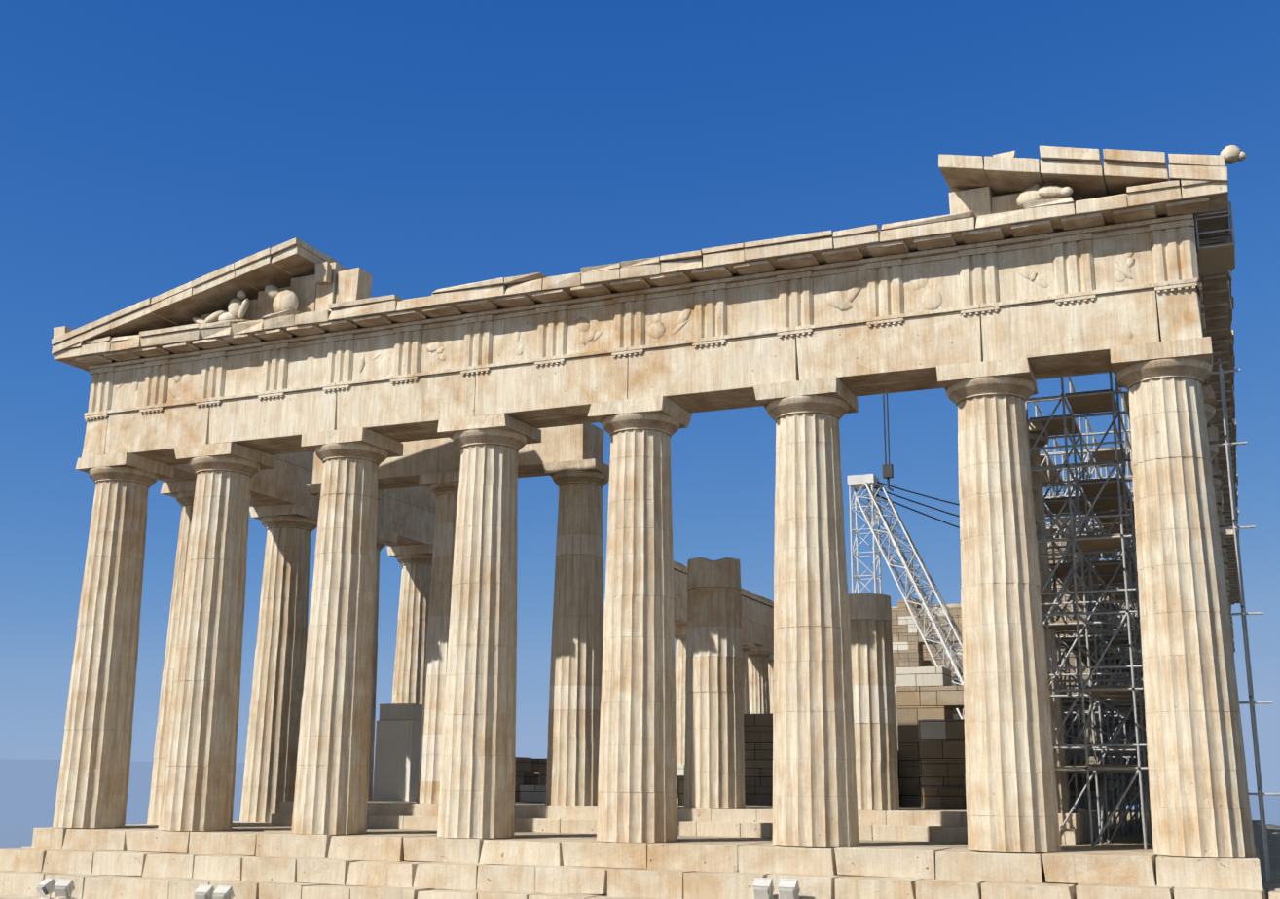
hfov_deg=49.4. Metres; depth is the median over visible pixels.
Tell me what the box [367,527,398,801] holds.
column
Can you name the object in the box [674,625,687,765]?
column
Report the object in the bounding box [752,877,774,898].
floodlight
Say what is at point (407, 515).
entablature
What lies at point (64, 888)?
floodlight
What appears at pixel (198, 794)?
column
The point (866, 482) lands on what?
derrick crane
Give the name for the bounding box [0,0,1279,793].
sky
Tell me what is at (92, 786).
column
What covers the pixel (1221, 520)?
column
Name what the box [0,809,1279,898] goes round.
crepidoma
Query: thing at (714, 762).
pronaos column
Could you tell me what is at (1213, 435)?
column
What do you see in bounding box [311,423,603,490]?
pronaos architrave
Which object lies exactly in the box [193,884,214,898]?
floodlight
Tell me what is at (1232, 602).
entablature
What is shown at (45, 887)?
floodlight
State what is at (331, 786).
column
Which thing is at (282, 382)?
entablature
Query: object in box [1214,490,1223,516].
column
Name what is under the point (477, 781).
column
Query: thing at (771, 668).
column
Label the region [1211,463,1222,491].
column
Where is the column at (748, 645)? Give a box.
[741,639,755,714]
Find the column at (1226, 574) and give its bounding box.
[1224,570,1229,585]
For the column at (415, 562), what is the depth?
54.63 m
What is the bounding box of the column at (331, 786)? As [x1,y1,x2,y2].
[291,427,402,835]
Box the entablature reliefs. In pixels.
[116,246,1135,398]
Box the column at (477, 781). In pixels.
[437,413,541,839]
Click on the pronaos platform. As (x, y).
(920, 824)
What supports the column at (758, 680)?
on the crepidoma
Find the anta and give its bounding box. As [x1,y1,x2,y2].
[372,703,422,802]
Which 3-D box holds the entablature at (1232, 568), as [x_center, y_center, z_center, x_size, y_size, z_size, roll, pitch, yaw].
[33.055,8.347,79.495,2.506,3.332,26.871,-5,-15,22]
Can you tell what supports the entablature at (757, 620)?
on the column at (771, 668)
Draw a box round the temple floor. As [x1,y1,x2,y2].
[133,809,1153,852]
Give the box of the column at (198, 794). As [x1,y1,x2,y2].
[158,441,276,831]
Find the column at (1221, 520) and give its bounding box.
[1217,514,1226,538]
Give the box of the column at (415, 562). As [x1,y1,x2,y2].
[386,544,433,704]
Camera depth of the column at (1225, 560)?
55.27 m
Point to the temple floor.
(1132, 843)
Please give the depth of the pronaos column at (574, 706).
39.62 m
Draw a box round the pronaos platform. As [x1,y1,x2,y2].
[270,801,1105,844]
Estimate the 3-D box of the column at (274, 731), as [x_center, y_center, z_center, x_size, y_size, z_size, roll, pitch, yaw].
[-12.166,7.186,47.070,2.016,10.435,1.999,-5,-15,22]
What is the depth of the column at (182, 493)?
42.73 m
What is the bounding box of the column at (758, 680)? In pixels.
[747,646,773,714]
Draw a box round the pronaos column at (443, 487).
[416,471,459,804]
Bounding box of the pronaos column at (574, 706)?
[541,458,609,805]
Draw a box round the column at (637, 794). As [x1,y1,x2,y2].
[587,395,692,842]
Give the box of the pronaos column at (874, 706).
[848,593,899,810]
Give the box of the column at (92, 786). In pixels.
[52,452,175,828]
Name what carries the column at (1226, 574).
on the crepidoma
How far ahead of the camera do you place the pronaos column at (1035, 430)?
34.91 m
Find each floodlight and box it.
[36,877,55,898]
[53,878,74,898]
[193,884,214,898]
[212,885,234,898]
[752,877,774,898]
[777,878,800,898]
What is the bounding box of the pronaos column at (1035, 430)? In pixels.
[1028,421,1068,813]
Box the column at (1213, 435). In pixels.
[1206,427,1220,461]
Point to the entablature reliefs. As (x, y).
(932, 299)
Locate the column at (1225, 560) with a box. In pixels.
[1222,553,1228,572]
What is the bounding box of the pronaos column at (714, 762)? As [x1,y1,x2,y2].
[684,556,745,807]
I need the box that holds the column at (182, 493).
[146,479,253,825]
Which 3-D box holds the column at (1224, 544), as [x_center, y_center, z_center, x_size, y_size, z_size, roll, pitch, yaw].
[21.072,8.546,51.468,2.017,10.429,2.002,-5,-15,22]
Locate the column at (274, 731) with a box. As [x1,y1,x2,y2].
[239,504,319,822]
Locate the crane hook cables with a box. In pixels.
[873,393,1050,528]
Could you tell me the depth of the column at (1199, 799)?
28.29 m
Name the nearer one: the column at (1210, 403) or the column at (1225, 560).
the column at (1210, 403)
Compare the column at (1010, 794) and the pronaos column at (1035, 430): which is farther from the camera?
the pronaos column at (1035, 430)
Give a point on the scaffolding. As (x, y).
(1106, 503)
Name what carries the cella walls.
on the pronaos platform
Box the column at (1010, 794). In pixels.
[936,357,1060,852]
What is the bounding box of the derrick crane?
[847,474,964,807]
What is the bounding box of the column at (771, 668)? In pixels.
[768,654,773,713]
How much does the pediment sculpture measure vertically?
1.118 m
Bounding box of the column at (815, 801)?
[753,376,859,847]
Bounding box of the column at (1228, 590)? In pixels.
[1226,583,1230,597]
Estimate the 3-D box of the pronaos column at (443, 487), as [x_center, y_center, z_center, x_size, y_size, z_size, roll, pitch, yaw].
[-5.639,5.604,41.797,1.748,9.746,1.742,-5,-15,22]
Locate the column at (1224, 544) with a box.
[1220,536,1227,556]
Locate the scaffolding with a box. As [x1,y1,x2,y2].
[1024,201,1279,882]
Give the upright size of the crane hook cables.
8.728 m
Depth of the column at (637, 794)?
32.92 m
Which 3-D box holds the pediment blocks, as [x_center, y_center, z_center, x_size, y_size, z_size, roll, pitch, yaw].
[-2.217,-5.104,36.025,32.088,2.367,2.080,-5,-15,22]
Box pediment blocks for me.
[51,146,1228,354]
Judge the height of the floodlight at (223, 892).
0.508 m
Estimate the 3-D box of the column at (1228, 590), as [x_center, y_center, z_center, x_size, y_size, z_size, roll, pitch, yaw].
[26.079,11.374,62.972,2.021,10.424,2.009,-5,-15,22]
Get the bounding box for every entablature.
[54,179,1229,465]
[84,373,437,547]
[673,560,773,648]
[891,598,1240,609]
[1191,219,1239,527]
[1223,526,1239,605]
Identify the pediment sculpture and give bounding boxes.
[192,145,1246,324]
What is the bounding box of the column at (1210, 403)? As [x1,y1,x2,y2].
[1123,385,1217,423]
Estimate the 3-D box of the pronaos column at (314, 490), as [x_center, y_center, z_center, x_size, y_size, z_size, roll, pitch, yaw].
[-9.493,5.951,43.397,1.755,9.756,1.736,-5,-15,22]
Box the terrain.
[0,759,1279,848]
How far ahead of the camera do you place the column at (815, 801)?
31.29 m
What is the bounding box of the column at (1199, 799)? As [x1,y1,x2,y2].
[1109,336,1255,858]
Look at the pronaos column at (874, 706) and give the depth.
35.87 m
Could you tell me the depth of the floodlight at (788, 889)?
28.60 m
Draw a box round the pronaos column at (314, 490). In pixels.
[305,482,382,501]
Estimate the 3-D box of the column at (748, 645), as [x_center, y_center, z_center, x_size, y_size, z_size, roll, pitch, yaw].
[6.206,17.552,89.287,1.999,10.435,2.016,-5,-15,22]
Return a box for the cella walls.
[514,534,1148,809]

